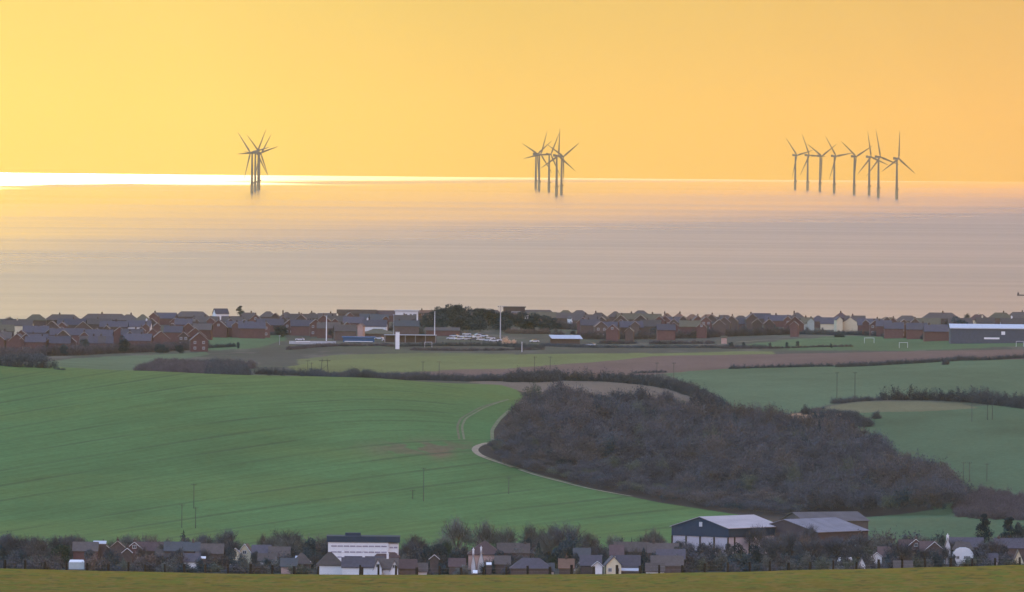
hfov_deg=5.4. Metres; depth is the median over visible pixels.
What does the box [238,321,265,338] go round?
house
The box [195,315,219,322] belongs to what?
house
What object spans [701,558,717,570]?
bush
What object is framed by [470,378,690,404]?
fallow field
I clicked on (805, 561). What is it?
bush
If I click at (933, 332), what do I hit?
house
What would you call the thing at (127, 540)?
bare tree
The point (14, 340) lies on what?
house
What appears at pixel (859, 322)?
house
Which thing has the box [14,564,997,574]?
rank grass
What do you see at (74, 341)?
house
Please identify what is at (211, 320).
house
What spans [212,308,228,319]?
house
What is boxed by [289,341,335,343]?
wall
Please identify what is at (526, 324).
evergreen tree
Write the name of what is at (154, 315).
house
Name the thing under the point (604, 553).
evergreen tree
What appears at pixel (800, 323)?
house
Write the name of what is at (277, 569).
bush
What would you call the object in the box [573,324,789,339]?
hedge
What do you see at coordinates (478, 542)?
bush
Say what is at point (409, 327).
house
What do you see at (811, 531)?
bare tree
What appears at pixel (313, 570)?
valley ground
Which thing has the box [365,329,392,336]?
pavilion
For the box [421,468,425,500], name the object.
utility pole
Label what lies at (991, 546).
bare tree
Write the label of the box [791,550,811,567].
bush
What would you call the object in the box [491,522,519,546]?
bare tree
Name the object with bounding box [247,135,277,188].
wind turbine
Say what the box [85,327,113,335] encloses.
house
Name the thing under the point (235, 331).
house
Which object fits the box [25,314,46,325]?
house
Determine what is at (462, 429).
wheel marks
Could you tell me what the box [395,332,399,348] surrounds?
white tower
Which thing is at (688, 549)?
bush
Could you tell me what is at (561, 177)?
wind turbine
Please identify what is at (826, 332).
hedge
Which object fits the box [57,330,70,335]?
house
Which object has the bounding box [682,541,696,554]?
bare tree
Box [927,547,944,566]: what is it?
bush
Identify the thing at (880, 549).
house
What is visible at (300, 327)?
house
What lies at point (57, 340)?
house
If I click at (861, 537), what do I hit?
bush
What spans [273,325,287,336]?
evergreen tree
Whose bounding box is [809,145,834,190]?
wind turbine
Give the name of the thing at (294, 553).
evergreen tree
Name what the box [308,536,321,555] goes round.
bush
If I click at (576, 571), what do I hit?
bush
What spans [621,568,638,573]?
conservatory
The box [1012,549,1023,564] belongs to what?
house
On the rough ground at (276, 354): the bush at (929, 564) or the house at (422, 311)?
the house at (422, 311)
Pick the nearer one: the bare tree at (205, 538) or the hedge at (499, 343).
the bare tree at (205, 538)
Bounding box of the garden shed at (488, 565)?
[486,562,491,574]
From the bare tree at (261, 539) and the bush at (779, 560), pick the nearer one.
the bush at (779, 560)
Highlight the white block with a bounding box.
[327,532,399,560]
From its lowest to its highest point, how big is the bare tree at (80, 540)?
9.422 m
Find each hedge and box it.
[0,337,211,355]
[0,352,58,368]
[211,342,236,347]
[253,366,507,380]
[286,342,394,349]
[399,340,545,347]
[409,346,543,350]
[502,363,733,411]
[504,327,551,333]
[538,342,766,347]
[556,319,576,329]
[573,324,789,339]
[597,338,716,343]
[635,370,666,372]
[721,344,854,348]
[728,361,833,368]
[799,329,883,336]
[818,406,875,426]
[828,408,858,414]
[830,394,882,403]
[834,353,1023,366]
[874,384,1023,408]
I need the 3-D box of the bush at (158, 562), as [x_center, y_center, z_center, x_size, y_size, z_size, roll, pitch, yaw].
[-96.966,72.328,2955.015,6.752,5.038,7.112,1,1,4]
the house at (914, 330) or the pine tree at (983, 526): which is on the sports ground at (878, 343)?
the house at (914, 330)
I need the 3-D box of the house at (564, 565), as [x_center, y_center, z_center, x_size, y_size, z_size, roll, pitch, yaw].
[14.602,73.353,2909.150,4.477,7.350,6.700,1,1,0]
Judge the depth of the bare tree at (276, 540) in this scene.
2982.83 m
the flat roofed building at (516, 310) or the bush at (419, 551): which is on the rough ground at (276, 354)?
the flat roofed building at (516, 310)
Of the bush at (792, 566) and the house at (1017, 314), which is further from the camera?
the house at (1017, 314)
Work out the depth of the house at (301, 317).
5402.71 m
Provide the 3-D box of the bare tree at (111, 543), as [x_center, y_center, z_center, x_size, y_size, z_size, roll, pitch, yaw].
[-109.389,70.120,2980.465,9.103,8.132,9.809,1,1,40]
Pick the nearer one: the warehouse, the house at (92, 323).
the warehouse
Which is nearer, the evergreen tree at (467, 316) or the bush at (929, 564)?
the bush at (929, 564)
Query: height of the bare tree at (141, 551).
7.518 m
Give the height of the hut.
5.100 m
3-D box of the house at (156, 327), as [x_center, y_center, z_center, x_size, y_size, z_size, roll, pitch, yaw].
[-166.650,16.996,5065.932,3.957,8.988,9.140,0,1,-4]
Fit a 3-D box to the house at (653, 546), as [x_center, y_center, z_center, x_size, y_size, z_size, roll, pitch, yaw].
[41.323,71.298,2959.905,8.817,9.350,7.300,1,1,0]
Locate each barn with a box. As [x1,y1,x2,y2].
[671,514,775,554]
[769,517,869,552]
[779,511,869,528]
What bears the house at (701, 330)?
on the rough ground at (276, 354)
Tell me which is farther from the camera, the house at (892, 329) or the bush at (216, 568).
the house at (892, 329)
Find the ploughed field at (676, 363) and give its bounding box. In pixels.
[402,349,1023,377]
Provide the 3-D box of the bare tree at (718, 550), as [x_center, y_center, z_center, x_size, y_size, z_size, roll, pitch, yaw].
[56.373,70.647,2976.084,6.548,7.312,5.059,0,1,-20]
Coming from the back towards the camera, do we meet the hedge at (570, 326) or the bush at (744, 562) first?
the hedge at (570, 326)
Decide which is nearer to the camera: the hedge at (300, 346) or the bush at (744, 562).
the bush at (744, 562)
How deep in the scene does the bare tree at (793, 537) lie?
3016.83 m
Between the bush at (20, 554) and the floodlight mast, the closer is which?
the bush at (20, 554)
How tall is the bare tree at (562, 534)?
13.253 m
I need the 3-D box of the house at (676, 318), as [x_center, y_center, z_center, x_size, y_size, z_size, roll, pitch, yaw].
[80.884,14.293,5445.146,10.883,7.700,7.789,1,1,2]
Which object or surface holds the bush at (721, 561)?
on the valley ground at (313, 570)
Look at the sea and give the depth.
11893.06 m
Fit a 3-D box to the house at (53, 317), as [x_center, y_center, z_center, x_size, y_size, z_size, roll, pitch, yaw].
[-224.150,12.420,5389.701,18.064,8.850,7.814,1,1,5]
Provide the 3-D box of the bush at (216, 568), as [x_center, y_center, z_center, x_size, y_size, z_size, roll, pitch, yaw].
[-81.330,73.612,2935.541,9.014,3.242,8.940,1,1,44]
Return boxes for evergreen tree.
[45,544,70,562]
[60,344,67,354]
[79,338,89,347]
[84,549,94,565]
[119,336,130,351]
[154,344,164,351]
[175,345,183,352]
[225,546,236,563]
[250,551,257,565]
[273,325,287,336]
[291,548,298,557]
[302,537,316,555]
[319,541,327,559]
[410,551,418,562]
[419,312,435,327]
[421,544,435,562]
[428,306,443,322]
[432,543,448,560]
[435,313,449,326]
[439,304,454,325]
[442,540,451,559]
[447,315,471,330]
[447,547,463,562]
[449,303,463,325]
[461,306,476,324]
[461,547,467,564]
[469,316,492,331]
[470,307,488,319]
[486,308,501,325]
[492,317,514,331]
[495,550,503,555]
[501,310,517,324]
[506,553,516,565]
[513,311,527,328]
[518,318,536,329]
[522,538,531,551]
[524,312,540,324]
[534,315,550,327]
[536,321,552,328]
[547,318,561,328]
[551,543,567,564]
[558,534,577,558]
[572,552,580,569]
[599,550,607,569]
[599,554,605,568]
[697,543,707,551]
[723,543,734,557]
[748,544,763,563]
[767,542,778,562]
[948,553,957,566]
[951,316,967,323]
[998,545,1008,560]
[1014,521,1023,537]
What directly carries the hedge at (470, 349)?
on the rough ground at (276, 354)
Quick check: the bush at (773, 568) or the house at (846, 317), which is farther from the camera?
the house at (846, 317)
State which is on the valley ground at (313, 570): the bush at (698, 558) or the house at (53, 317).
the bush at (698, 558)
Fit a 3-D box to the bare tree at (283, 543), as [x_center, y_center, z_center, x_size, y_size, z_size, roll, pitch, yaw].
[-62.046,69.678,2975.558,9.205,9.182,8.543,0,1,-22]
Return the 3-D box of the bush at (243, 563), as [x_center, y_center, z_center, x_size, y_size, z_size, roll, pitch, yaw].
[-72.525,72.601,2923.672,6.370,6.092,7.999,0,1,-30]
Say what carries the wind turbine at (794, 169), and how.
in the sea
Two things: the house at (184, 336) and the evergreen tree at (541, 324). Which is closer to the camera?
the house at (184, 336)
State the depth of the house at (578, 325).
5290.41 m
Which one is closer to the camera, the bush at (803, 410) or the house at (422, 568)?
the house at (422, 568)
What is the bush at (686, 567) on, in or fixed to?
on the valley ground at (313, 570)
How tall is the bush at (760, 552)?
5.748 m
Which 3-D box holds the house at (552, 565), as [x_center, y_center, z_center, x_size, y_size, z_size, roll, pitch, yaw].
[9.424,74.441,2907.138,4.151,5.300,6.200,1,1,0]
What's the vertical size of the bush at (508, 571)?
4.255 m
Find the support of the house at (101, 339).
on the rough ground at (276, 354)
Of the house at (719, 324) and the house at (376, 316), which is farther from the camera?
the house at (376, 316)
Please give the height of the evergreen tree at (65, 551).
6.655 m
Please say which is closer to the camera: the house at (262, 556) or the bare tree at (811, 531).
the house at (262, 556)
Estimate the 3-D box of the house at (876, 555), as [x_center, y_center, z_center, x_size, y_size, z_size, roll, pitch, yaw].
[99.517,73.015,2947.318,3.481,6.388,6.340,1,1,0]
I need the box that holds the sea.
[0,173,1023,318]
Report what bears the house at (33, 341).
on the rough ground at (276, 354)
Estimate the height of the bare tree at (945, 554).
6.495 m
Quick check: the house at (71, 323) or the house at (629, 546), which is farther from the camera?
the house at (71, 323)
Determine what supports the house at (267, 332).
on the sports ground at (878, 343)
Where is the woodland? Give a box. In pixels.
[476,373,975,512]
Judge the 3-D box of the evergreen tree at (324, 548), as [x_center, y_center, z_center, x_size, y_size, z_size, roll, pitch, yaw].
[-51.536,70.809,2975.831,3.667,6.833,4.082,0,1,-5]
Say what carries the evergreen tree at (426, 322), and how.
on the rough ground at (276, 354)
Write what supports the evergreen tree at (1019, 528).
on the valley ground at (313, 570)
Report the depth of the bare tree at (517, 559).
2932.87 m
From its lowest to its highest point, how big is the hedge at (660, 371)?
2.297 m
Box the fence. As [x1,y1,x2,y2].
[3,557,1020,574]
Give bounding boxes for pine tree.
[236,306,243,315]
[974,514,994,542]
[1000,517,1020,537]
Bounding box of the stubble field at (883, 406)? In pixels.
[792,401,977,418]
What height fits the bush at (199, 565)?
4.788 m
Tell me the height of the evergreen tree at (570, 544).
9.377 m
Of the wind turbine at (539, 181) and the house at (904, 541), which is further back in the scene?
the wind turbine at (539, 181)
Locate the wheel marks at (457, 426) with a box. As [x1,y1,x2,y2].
[456,399,509,438]
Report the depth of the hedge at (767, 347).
4859.57 m
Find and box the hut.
[721,336,726,343]
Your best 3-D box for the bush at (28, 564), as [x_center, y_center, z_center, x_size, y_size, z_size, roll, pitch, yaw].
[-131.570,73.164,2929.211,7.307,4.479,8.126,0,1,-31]
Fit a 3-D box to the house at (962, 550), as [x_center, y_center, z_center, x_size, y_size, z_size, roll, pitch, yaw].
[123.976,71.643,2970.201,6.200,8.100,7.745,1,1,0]
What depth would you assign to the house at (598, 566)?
2905.09 m
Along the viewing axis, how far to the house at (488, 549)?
2948.87 m
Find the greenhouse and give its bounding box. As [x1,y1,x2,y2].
[69,560,84,568]
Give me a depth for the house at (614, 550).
2956.25 m
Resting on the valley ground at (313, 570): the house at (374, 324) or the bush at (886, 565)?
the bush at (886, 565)
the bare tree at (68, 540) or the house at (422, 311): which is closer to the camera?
the bare tree at (68, 540)
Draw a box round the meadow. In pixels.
[289,351,775,372]
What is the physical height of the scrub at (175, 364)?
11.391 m
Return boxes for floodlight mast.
[498,306,503,338]
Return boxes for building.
[337,309,376,316]
[394,310,418,319]
[425,327,459,335]
[503,306,525,318]
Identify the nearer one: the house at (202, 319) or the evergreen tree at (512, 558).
the evergreen tree at (512, 558)
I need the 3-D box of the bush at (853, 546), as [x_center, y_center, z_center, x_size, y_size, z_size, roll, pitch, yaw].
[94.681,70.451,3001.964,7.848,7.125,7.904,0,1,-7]
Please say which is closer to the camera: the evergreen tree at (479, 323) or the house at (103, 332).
the house at (103, 332)
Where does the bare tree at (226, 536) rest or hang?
on the valley ground at (313, 570)
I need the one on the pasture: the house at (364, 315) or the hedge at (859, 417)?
the hedge at (859, 417)
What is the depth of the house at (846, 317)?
5486.71 m
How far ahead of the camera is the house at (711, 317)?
5435.28 m
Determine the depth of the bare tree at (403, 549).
2984.40 m
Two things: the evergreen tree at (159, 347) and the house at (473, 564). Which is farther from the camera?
the evergreen tree at (159, 347)
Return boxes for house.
[0,324,14,335]
[0,330,12,347]
[0,334,6,347]
[2,317,33,333]
[8,331,24,349]
[19,333,27,348]
[23,324,48,333]
[24,333,46,349]
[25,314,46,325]
[26,331,48,339]
[46,312,79,323]
[46,321,60,327]
[49,326,84,344]
[49,334,70,346]
[51,333,70,346]
[57,316,86,327]
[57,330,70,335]
[59,320,67,327]
[71,335,76,345]
[72,542,98,566]
[75,321,91,328]
[78,329,88,343]
[79,334,105,344]
[81,312,123,320]
[85,317,112,328]
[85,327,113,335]
[88,334,113,345]
[99,319,128,329]
[110,537,125,562]
[114,327,121,344]
[118,313,135,320]
[121,327,143,338]
[122,544,132,565]
[123,331,153,344]
[127,318,152,329]
[129,538,142,562]
[135,314,148,319]
[137,542,163,557]
[142,322,150,333]
[146,328,156,335]
[148,311,159,322]
[153,323,159,332]
[153,329,169,343]
[155,549,170,561]
[156,312,177,324]
[163,323,183,341]
[163,538,200,554]
[174,316,192,325]
[177,311,207,318]
[178,330,190,342]
[183,553,200,568]
[184,323,193,332]
[188,328,205,338]
[189,331,208,351]
[193,322,212,339]
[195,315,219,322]
[195,543,223,562]
[206,316,215,323]
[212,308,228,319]
[212,318,228,337]
[221,315,252,321]
[226,320,253,336]
[230,548,240,564]
[231,320,238,337]
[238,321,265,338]
[239,543,251,562]
[241,310,260,317]
[249,312,259,321]
[251,545,271,566]
[256,317,283,331]
[257,553,277,564]
[259,311,272,318]
[265,321,270,337]
[268,546,290,558]
[271,313,279,318]
[279,310,289,318]
[280,558,297,573]
[284,318,290,334]
[287,312,312,319]
[290,318,312,335]
[296,313,306,319]
[296,553,311,571]
[309,310,317,319]
[309,319,318,336]
[316,552,341,574]
[317,311,336,318]
[317,320,340,337]
[318,314,331,321]
[326,313,348,323]
[333,322,356,340]
[341,551,383,574]
[343,317,364,327]
[357,323,364,335]
[359,312,371,319]
[362,317,387,330]
[369,314,388,319]
[373,559,382,574]
[375,552,398,574]
[377,310,394,321]
[382,316,388,330]
[389,560,398,574]
[393,313,415,319]
[394,318,419,334]
[398,559,416,574]
[417,563,427,574]
[418,309,431,321]
[429,554,439,572]
[448,558,465,574]
[467,541,501,569]
[470,548,475,573]
[476,546,484,572]
[494,555,510,573]
[497,541,529,561]
[510,558,551,574]
[525,310,551,315]
[529,312,556,321]
[547,563,554,573]
[556,312,577,322]
[558,555,574,573]
[566,316,572,322]
[572,312,597,323]
[573,310,586,313]
[573,548,590,562]
[576,316,585,333]
[579,555,601,573]
[580,317,601,334]
[591,561,603,573]
[593,320,607,337]
[594,311,609,321]
[596,320,617,327]
[603,555,621,573]
[606,324,619,341]
[607,311,617,321]
[609,545,623,557]
[613,313,628,321]
[614,542,647,556]
[615,311,640,320]
[616,555,640,567]
[618,319,643,334]
[624,325,634,340]
[630,319,639,335]
[633,315,645,320]
[635,310,647,313]
[640,312,661,319]
[640,317,661,335]
[645,563,664,572]
[647,539,678,558]
[650,555,683,572]
[655,316,664,323]
[656,322,675,339]
[656,549,685,562]
[662,317,680,328]
[663,314,670,323]
[679,318,700,333]
[686,314,695,319]
[691,314,701,319]
[697,320,706,337]
[701,315,711,328]
[707,313,715,320]
[711,317,724,335]
[721,315,731,329]
[728,314,738,330]
[738,318,744,326]
[744,312,758,330]
[751,317,762,333]
[752,313,770,324]
[763,317,774,331]
[764,313,791,326]
[784,315,790,329]
[785,315,804,331]
[789,319,798,336]
[791,311,803,319]
[800,315,813,328]
[807,317,813,330]
[814,316,820,327]
[820,317,835,329]
[833,316,842,331]
[835,311,844,321]
[843,315,857,332]
[844,313,865,320]
[857,316,881,331]
[858,557,864,567]
[862,320,869,333]
[868,319,875,335]
[871,552,881,564]
[876,318,892,335]
[877,546,901,564]
[883,321,903,338]
[892,560,912,567]
[896,315,913,322]
[898,539,915,559]
[904,322,906,337]
[906,321,926,338]
[909,536,918,553]
[910,317,919,322]
[913,318,940,324]
[919,541,936,560]
[922,311,958,323]
[923,323,948,340]
[926,542,943,564]
[943,534,950,562]
[946,318,972,324]
[949,537,983,551]
[951,542,973,565]
[971,313,985,323]
[975,315,994,323]
[981,553,998,564]
[990,310,1012,323]
[994,535,1023,561]
[999,316,1023,323]
[1009,310,1023,317]
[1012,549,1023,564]
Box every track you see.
[472,442,512,466]
[485,457,570,482]
[490,410,509,439]
[518,469,628,495]
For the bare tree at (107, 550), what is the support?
on the valley ground at (313, 570)
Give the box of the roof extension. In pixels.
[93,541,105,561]
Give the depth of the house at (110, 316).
5433.46 m
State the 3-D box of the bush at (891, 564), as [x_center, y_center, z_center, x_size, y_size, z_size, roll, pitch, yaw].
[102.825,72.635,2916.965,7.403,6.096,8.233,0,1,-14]
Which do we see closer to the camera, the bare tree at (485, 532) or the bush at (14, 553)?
the bush at (14, 553)
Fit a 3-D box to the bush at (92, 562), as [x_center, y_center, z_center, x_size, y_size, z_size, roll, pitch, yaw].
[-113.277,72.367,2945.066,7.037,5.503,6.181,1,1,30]
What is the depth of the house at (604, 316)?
5640.26 m
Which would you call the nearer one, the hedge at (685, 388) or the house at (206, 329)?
the hedge at (685, 388)
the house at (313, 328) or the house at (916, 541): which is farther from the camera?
the house at (313, 328)
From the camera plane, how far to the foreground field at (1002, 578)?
1482.74 m
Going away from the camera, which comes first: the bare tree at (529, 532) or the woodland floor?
the bare tree at (529, 532)
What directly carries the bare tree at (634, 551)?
on the valley ground at (313, 570)
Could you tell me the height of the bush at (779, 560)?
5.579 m
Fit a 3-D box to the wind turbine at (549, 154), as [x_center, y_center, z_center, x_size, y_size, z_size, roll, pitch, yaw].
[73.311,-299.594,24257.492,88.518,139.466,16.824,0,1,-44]
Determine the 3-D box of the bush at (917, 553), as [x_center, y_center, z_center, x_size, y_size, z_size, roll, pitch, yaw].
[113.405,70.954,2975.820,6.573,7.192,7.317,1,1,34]
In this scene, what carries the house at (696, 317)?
on the rough ground at (276, 354)
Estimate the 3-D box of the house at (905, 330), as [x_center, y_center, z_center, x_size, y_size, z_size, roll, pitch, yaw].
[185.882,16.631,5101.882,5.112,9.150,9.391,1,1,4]
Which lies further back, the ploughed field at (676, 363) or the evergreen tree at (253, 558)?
the ploughed field at (676, 363)
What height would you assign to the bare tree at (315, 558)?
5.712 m
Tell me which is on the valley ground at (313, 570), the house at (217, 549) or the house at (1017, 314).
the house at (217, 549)
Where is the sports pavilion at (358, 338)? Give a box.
[342,336,375,341]
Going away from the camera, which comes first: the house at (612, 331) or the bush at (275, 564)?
the bush at (275, 564)
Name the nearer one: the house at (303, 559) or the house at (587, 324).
the house at (303, 559)
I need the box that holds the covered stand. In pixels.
[384,334,436,342]
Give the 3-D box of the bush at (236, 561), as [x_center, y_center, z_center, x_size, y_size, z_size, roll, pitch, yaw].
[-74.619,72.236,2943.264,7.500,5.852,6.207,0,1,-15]
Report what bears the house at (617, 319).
on the rough ground at (276, 354)
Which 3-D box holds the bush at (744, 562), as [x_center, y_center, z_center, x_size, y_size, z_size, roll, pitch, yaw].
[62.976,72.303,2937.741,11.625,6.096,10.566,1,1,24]
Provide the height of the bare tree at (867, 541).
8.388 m
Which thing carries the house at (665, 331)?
on the rough ground at (276, 354)
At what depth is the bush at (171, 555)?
2957.00 m
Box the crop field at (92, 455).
[0,364,771,548]
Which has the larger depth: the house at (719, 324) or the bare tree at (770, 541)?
the house at (719, 324)
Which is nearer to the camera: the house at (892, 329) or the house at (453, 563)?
the house at (453, 563)
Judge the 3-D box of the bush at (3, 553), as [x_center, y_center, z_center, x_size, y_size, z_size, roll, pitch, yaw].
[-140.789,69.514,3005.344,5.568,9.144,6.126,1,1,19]
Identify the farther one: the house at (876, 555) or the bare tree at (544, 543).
the bare tree at (544, 543)
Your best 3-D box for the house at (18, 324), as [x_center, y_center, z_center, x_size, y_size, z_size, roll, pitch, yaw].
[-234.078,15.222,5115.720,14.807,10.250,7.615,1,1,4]
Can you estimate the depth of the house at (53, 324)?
5058.59 m
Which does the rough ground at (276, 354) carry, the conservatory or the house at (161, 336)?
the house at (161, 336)
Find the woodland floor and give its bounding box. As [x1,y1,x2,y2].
[478,391,934,521]
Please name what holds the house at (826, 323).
on the rough ground at (276, 354)
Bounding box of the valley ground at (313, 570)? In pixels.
[0,549,958,574]
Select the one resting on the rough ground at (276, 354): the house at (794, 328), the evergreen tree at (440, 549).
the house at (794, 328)
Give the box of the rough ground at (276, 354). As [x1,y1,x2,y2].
[0,319,1023,407]
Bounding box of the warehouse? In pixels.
[948,324,1023,343]
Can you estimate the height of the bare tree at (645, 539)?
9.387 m
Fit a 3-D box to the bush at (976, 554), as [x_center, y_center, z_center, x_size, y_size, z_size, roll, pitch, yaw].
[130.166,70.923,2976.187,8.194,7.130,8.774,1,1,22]
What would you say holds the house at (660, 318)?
on the rough ground at (276, 354)
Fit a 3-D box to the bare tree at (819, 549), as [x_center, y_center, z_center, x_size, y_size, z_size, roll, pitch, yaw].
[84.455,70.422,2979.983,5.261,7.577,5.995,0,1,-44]
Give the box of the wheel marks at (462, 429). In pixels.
[461,399,508,438]
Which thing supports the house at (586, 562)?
on the valley ground at (313, 570)
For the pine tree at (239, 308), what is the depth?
5808.18 m
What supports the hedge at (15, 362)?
on the crop field at (92, 455)
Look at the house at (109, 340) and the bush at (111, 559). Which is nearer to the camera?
the bush at (111, 559)
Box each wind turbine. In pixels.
[238,133,268,191]
[240,130,266,190]
[247,135,270,187]
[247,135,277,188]
[522,143,548,187]
[523,133,551,189]
[537,134,559,190]
[541,132,574,195]
[547,143,578,193]
[787,140,811,188]
[800,135,825,189]
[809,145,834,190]
[825,136,850,191]
[841,141,871,193]
[857,136,887,194]
[867,132,898,196]
[883,133,912,198]
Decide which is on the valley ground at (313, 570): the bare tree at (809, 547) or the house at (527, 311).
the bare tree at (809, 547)
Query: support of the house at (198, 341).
on the rough ground at (276, 354)
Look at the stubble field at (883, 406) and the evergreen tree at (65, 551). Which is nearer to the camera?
the evergreen tree at (65, 551)
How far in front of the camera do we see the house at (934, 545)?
2972.56 m
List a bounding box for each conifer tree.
[536,541,541,555]
[641,547,648,572]
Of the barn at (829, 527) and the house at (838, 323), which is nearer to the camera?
the barn at (829, 527)
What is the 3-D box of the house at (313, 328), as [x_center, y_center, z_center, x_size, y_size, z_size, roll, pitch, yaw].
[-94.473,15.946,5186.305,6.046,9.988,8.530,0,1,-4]
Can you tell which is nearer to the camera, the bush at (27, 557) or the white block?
the white block
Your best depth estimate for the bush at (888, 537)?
3044.05 m
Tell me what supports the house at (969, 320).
on the rough ground at (276, 354)
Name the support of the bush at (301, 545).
on the valley ground at (313, 570)
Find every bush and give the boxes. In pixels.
[0,316,15,321]
[0,531,11,559]
[0,554,22,568]
[6,549,20,563]
[9,549,27,563]
[15,543,47,559]
[15,558,36,568]
[29,555,60,569]
[45,551,66,567]
[83,552,101,569]
[91,556,111,570]
[102,561,125,570]
[105,551,121,565]
[115,565,143,571]
[116,558,131,570]
[131,551,158,567]
[131,556,148,568]
[139,562,159,571]
[149,553,166,567]
[152,559,177,571]
[154,551,166,563]
[155,344,168,352]
[166,549,189,568]
[167,550,177,562]
[175,563,198,572]
[179,533,190,541]
[194,557,211,571]
[194,562,223,571]
[203,552,232,570]
[217,554,229,568]
[221,563,248,573]
[228,551,247,567]
[237,553,252,572]
[240,561,268,573]
[256,556,273,567]
[265,556,285,572]
[267,559,279,571]
[274,551,291,572]
[285,564,310,573]
[296,534,307,552]
[299,549,315,568]
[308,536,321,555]
[409,555,425,562]
[412,543,422,559]
[419,327,423,333]
[426,551,445,567]
[427,565,436,574]
[437,562,448,573]
[440,554,447,567]
[449,563,472,574]
[453,541,469,552]
[469,535,490,549]
[479,557,495,573]
[501,337,511,343]
[501,563,511,574]
[529,542,536,557]
[533,548,552,559]
[533,549,548,561]
[546,553,557,568]
[552,328,563,334]
[573,566,579,573]
[673,563,696,572]
[682,539,697,560]
[685,550,716,570]
[685,552,701,563]
[691,556,709,570]
[694,539,720,558]
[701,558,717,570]
[708,550,729,570]
[710,551,727,565]
[723,551,758,570]
[723,561,744,571]
[727,542,746,559]
[740,561,763,571]
[754,547,768,564]
[758,551,773,570]
[761,564,779,570]
[771,552,793,569]
[773,552,789,569]
[779,558,804,570]
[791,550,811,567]
[797,549,813,569]
[800,404,813,414]
[803,563,821,569]
[809,539,838,563]
[813,554,831,569]
[813,556,841,568]
[833,330,844,336]
[834,547,857,567]
[838,557,857,568]
[841,529,871,557]
[847,563,869,568]
[850,537,859,559]
[852,542,874,560]
[858,548,876,568]
[864,553,877,565]
[870,409,881,418]
[870,527,896,549]
[873,561,889,568]
[880,557,891,567]
[882,549,898,560]
[883,555,899,567]
[895,530,929,543]
[910,555,926,567]
[914,545,919,561]
[920,557,936,566]
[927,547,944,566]
[929,530,945,546]
[942,358,949,364]
[956,555,981,566]
[973,543,980,562]
[974,546,993,565]
[977,557,1002,565]
[996,551,1012,564]
[1002,557,1022,564]
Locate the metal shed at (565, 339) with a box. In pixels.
[549,335,582,344]
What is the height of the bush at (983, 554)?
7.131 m
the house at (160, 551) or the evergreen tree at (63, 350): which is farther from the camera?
the evergreen tree at (63, 350)
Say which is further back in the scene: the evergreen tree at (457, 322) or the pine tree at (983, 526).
the evergreen tree at (457, 322)
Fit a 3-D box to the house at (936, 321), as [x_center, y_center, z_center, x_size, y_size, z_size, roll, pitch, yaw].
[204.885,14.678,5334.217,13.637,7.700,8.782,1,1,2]
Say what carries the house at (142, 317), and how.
on the rough ground at (276, 354)
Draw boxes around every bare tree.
[0,532,18,554]
[5,535,34,551]
[16,534,52,556]
[45,534,63,549]
[58,531,79,557]
[61,534,81,559]
[65,536,89,559]
[102,547,116,560]
[106,538,129,546]
[118,533,140,545]
[129,534,160,544]
[135,545,147,558]
[156,536,174,548]
[190,535,209,542]
[194,533,216,543]
[199,547,211,561]
[209,527,241,546]
[211,538,243,549]
[256,534,267,544]
[261,533,282,545]
[271,527,304,546]
[274,532,301,554]
[309,554,321,566]
[314,532,327,552]
[325,328,333,339]
[399,540,421,555]
[405,533,427,551]
[429,535,457,551]
[436,515,478,549]
[470,517,499,545]
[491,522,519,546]
[512,553,526,562]
[518,521,548,546]
[519,537,539,552]
[534,529,558,555]
[536,521,557,546]
[544,516,589,547]
[578,528,599,548]
[590,544,608,557]
[591,547,600,554]
[604,533,624,551]
[629,546,641,555]
[632,534,657,542]
[643,532,668,542]
[645,526,664,542]
[675,540,688,548]
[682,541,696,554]
[709,542,726,557]
[744,524,766,546]
[748,535,787,553]
[757,530,783,551]
[775,528,804,555]
[779,531,803,554]
[791,538,826,557]
[793,532,812,545]
[800,522,819,543]
[812,540,825,557]
[823,535,851,556]
[825,536,855,549]
[845,532,874,548]
[848,543,865,559]
[870,533,891,551]
[882,539,916,559]
[918,534,940,544]
[919,546,930,559]
[940,545,950,566]
[949,539,970,552]
[973,538,1009,556]
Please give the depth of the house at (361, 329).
5145.11 m
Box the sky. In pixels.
[0,0,1023,181]
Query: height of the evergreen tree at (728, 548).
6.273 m
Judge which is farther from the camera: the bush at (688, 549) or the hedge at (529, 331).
the hedge at (529, 331)
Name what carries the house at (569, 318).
on the rough ground at (276, 354)
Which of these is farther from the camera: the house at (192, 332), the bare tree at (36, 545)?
the house at (192, 332)
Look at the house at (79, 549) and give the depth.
2962.69 m
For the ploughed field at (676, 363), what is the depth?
4571.96 m
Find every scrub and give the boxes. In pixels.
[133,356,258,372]
[950,483,1023,520]
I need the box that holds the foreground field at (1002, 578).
[0,565,1023,591]
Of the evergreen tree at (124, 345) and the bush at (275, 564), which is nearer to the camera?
the bush at (275, 564)
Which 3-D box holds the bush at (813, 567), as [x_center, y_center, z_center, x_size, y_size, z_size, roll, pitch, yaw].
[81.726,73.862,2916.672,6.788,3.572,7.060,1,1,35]
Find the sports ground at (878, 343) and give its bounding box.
[208,335,1022,350]
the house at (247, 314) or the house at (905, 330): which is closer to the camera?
the house at (905, 330)
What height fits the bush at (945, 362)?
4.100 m
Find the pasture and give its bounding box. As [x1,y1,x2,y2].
[38,352,1023,546]
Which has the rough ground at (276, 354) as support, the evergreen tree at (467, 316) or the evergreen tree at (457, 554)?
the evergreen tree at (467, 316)
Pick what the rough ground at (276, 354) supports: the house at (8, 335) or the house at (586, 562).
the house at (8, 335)
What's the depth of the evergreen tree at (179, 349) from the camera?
4718.95 m

